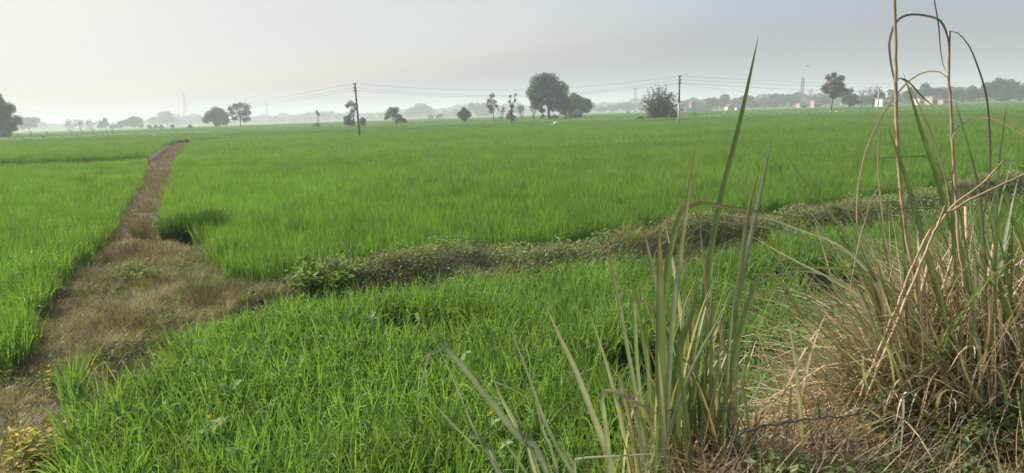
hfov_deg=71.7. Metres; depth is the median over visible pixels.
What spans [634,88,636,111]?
phone mast
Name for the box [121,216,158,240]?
grass tuft
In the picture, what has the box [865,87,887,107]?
bare tree
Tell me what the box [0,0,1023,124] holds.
sky
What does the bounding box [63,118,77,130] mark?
bare bushy tree
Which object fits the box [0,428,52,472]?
yellow plant
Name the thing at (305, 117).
tree
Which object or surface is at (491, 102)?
slender tree
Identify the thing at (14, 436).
yellow plant
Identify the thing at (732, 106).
village house
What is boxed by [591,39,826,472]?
reed clump
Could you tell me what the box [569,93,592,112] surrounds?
leafy tree
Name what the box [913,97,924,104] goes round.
white hut
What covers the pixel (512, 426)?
reed clump
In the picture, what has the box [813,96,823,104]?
tree
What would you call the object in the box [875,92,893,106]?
white house
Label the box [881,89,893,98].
tree
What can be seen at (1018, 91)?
tree
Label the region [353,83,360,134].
utility pole
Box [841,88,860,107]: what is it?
leafy tree
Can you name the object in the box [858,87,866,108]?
bare tree
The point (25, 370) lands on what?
grass tuft
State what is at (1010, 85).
tree
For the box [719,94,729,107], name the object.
tree
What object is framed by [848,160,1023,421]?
broken cane
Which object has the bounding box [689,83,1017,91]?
power wire
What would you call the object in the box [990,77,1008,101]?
tree
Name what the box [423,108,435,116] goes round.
tree
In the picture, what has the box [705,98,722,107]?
tree
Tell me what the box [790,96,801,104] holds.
tree
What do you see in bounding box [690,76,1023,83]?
power wire
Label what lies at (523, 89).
power wire
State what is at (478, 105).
poplar
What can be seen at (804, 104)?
village house
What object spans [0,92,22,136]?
leafy tree
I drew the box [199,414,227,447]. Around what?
mustard plant
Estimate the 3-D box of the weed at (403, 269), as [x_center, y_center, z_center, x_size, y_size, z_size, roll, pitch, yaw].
[-1.822,0.520,9.662,1.881,0.788,1.870,-2,10,0]
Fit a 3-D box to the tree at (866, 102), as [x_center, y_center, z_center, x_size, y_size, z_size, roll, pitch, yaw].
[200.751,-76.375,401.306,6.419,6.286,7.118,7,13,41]
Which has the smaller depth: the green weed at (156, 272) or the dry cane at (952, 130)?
the dry cane at (952, 130)
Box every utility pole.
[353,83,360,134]
[677,76,680,124]
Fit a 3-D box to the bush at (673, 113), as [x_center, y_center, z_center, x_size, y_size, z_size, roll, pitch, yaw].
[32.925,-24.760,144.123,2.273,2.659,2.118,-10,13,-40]
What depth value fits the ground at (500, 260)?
9.92 m
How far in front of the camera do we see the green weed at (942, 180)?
19.15 m
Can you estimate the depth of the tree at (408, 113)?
954.07 m
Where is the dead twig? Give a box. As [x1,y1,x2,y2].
[737,393,906,436]
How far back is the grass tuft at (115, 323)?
8.25 m
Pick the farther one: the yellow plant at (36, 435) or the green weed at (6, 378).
the green weed at (6, 378)
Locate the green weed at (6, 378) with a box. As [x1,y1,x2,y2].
[0,364,19,387]
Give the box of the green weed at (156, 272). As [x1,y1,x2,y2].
[104,255,200,280]
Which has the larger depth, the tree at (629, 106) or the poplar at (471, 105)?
the poplar at (471, 105)
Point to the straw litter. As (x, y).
(788, 448)
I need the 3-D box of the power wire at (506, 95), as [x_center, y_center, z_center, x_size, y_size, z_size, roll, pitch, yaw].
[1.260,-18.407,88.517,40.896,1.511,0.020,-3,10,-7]
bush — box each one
[343,115,353,125]
[639,84,682,117]
[669,108,677,117]
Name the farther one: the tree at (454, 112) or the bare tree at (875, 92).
the tree at (454, 112)
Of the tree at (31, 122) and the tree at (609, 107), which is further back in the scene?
the tree at (609, 107)
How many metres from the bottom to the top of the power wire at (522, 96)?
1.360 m
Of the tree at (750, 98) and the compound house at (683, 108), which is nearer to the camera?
the compound house at (683, 108)
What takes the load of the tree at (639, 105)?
on the ground at (500, 260)
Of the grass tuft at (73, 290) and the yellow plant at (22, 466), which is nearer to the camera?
the yellow plant at (22, 466)
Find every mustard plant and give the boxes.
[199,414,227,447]
[219,379,241,404]
[224,447,262,472]
[364,312,378,329]
[455,350,470,377]
[470,434,513,462]
[481,410,501,466]
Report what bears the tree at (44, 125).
on the ground at (500, 260)
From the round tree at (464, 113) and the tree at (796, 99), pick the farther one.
the tree at (796, 99)
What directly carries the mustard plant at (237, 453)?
on the ground at (500, 260)
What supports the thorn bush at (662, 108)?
on the ground at (500, 260)
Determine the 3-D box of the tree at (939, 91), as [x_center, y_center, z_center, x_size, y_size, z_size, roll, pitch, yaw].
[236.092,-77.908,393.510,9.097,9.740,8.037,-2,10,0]
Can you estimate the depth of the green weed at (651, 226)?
13.03 m
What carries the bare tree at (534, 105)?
on the ground at (500, 260)
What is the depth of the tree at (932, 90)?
381.27 m
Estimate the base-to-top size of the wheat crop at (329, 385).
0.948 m
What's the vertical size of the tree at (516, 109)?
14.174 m
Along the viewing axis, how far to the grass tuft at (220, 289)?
9.64 m
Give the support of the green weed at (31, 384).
on the ground at (500, 260)
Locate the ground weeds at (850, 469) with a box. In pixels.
[743,388,1023,472]
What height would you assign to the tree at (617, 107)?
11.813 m
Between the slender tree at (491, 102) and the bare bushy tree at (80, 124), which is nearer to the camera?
the slender tree at (491, 102)
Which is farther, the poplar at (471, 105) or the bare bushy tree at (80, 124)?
the poplar at (471, 105)
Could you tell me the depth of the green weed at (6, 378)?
6.68 m
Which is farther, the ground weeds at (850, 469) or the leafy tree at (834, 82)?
the leafy tree at (834, 82)
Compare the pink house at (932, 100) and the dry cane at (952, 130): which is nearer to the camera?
the dry cane at (952, 130)
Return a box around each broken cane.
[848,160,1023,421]
[860,174,1023,414]
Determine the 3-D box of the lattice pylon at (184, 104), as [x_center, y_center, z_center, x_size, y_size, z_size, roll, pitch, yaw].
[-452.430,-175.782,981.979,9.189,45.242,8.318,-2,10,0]
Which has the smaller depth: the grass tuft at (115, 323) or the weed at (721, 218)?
the grass tuft at (115, 323)
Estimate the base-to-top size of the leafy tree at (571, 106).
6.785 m
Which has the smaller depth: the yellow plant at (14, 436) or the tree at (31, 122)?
the yellow plant at (14, 436)
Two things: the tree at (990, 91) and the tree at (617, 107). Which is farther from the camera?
the tree at (617, 107)
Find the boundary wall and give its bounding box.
[686,107,711,111]
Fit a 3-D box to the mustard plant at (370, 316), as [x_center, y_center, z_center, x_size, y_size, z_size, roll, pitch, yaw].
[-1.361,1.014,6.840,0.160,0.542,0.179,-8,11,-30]
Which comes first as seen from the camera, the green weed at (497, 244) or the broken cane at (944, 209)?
the broken cane at (944, 209)
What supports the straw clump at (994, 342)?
on the ground at (500, 260)
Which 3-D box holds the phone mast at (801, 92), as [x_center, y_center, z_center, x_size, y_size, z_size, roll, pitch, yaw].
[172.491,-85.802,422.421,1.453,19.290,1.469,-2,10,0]
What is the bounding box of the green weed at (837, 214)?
[790,199,880,226]
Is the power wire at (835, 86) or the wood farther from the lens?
the wood
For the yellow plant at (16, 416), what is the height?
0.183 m
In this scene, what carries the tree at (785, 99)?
on the ground at (500, 260)
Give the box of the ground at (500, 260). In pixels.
[0,142,1023,472]
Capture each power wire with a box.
[355,79,679,95]
[357,76,675,89]
[358,83,675,96]
[680,79,1020,86]
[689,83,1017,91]
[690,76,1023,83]
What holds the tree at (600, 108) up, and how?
on the ground at (500, 260)
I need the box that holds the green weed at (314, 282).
[282,249,367,299]
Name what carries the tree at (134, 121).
on the ground at (500, 260)
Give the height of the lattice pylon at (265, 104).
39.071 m
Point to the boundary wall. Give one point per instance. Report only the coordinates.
(708, 109)
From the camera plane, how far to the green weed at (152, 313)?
8.50 m
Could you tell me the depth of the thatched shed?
205.18 m
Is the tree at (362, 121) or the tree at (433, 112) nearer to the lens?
the tree at (362, 121)
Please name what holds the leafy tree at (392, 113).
on the ground at (500, 260)
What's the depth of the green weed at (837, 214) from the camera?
13.25 m
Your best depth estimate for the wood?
1244.13 m
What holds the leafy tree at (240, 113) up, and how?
on the ground at (500, 260)
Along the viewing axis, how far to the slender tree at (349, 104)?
184.59 m
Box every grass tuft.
[7,346,83,379]
[49,280,107,306]
[65,300,187,345]
[99,238,184,264]
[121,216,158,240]
[172,273,265,308]
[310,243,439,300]
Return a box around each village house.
[726,104,734,109]
[795,102,806,107]
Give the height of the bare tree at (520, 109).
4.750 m
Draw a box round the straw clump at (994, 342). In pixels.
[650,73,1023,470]
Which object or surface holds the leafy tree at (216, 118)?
on the ground at (500, 260)
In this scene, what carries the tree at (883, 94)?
on the ground at (500, 260)
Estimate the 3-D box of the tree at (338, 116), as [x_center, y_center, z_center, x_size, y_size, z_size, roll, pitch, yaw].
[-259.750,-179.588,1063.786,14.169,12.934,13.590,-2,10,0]
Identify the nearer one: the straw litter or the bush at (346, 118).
the straw litter
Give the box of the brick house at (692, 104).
[688,102,695,107]
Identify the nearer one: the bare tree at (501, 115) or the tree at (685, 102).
the bare tree at (501, 115)
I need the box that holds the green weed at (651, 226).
[598,215,666,238]
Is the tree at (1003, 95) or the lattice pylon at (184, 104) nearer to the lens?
the tree at (1003, 95)
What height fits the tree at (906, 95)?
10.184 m
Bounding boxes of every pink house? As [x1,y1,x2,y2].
[809,100,820,107]
[925,95,942,104]
[936,99,948,104]
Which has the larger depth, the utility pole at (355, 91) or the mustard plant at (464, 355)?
the utility pole at (355, 91)
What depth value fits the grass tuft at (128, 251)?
12.89 m
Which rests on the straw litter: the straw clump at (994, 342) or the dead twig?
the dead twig
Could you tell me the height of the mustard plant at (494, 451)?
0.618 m
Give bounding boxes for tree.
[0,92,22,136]
[18,116,41,131]
[38,121,48,128]
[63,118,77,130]
[72,119,83,130]
[84,119,96,130]
[99,117,109,128]
[114,120,129,128]
[123,116,142,127]
[148,116,157,124]
[157,110,177,126]
[202,105,229,126]
[226,102,251,126]
[227,118,238,123]
[289,115,299,121]
[298,113,311,121]
[334,113,342,119]
[344,99,358,125]
[359,117,365,125]
[384,107,406,124]
[404,109,413,118]
[409,103,432,116]
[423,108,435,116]
[450,109,457,115]
[456,107,471,120]
[474,108,491,115]
[486,93,498,122]
[497,106,505,120]
[506,93,516,122]
[514,104,522,114]
[516,104,524,118]
[525,72,570,118]
[528,100,539,121]
[557,98,577,115]
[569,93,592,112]
[590,102,596,111]
[596,106,605,112]
[605,104,616,111]
[612,102,623,111]
[622,102,633,111]
[635,102,644,109]
[680,100,692,108]
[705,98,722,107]
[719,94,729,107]
[729,98,741,105]
[740,95,754,108]
[748,101,759,106]
[757,98,768,106]
[766,94,781,107]
[774,94,790,106]
[786,94,795,105]
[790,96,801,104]
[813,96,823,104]
[820,72,848,109]
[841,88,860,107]
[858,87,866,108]
[861,96,871,105]
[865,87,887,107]
[871,90,884,104]
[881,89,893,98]
[903,86,916,104]
[917,82,935,101]
[932,88,946,98]
[943,90,952,102]
[952,88,966,102]
[962,85,982,102]
[979,82,997,102]
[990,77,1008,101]
[992,88,1016,101]
[1000,79,1019,101]
[1012,84,1023,101]
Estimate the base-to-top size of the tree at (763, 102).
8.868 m
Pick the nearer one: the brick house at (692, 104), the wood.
the brick house at (692, 104)
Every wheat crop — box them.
[0,98,1023,144]
[0,136,182,377]
[19,191,1023,472]
[150,113,1023,285]
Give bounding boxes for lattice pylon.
[181,93,190,125]
[264,100,270,122]
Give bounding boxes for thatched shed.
[569,110,582,117]
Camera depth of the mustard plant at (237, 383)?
5.22 m
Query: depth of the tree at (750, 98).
513.40 m
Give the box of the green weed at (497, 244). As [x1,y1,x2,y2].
[448,232,533,253]
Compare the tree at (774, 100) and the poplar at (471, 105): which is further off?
the poplar at (471, 105)
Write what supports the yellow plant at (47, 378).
on the ground at (500, 260)
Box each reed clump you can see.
[418,307,654,472]
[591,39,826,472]
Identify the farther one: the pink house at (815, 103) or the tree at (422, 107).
the tree at (422, 107)
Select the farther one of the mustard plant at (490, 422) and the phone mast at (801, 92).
the phone mast at (801, 92)
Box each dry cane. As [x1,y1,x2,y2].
[849,0,949,393]
[856,0,1023,357]
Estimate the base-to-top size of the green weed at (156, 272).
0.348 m
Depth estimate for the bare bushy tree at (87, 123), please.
413.33 m
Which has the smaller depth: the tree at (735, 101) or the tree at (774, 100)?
the tree at (774, 100)
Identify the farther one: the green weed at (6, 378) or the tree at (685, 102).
the tree at (685, 102)
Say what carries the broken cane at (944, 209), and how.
on the ground at (500, 260)
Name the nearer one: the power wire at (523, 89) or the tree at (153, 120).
the power wire at (523, 89)
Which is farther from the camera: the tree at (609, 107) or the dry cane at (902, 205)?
the tree at (609, 107)
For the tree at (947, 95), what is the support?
on the ground at (500, 260)
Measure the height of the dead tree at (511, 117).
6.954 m
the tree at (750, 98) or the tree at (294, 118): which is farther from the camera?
the tree at (294, 118)
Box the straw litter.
[563,346,1023,472]
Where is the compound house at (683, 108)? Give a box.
[672,104,686,111]
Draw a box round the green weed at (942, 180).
[912,168,979,189]
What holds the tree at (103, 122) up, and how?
on the ground at (500, 260)
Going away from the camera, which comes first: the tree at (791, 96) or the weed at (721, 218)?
the weed at (721, 218)
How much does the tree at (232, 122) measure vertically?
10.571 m
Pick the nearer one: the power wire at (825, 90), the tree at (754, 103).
the power wire at (825, 90)
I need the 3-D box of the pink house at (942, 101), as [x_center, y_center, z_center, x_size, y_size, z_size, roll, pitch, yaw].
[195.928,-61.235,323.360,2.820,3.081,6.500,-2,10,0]
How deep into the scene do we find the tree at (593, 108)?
740.46 m
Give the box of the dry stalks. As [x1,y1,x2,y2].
[313,109,320,126]
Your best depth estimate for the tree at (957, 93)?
363.08 m
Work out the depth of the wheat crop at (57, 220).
17.11 m
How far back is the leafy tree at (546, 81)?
182.99 m
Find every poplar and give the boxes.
[467,102,476,114]
[473,102,481,116]
[479,102,488,110]
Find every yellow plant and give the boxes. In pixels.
[0,414,39,461]
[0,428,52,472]
[7,416,79,463]
[11,408,22,427]
[37,364,59,390]
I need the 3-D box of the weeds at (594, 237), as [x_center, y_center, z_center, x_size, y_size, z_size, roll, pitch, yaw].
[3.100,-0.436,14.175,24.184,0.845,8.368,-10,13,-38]
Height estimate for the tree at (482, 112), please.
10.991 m
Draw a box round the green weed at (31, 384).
[14,369,45,393]
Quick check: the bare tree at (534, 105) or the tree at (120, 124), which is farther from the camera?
the tree at (120, 124)
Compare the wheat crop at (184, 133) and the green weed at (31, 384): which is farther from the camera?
the wheat crop at (184, 133)
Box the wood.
[15,81,1023,130]
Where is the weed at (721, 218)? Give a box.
[650,209,764,239]
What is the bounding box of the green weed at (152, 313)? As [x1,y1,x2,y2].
[132,309,179,325]
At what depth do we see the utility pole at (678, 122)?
91.43 m
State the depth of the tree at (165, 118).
846.59 m
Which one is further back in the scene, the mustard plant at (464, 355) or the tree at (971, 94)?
the tree at (971, 94)
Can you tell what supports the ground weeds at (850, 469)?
on the ground at (500, 260)
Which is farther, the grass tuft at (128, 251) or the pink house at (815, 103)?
the pink house at (815, 103)
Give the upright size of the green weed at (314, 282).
0.562 m
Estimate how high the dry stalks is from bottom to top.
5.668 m
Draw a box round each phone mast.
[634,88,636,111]
[800,76,802,107]
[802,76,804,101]
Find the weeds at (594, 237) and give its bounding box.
[0,169,1023,437]
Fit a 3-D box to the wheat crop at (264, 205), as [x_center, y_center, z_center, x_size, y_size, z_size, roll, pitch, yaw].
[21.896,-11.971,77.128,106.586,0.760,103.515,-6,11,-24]

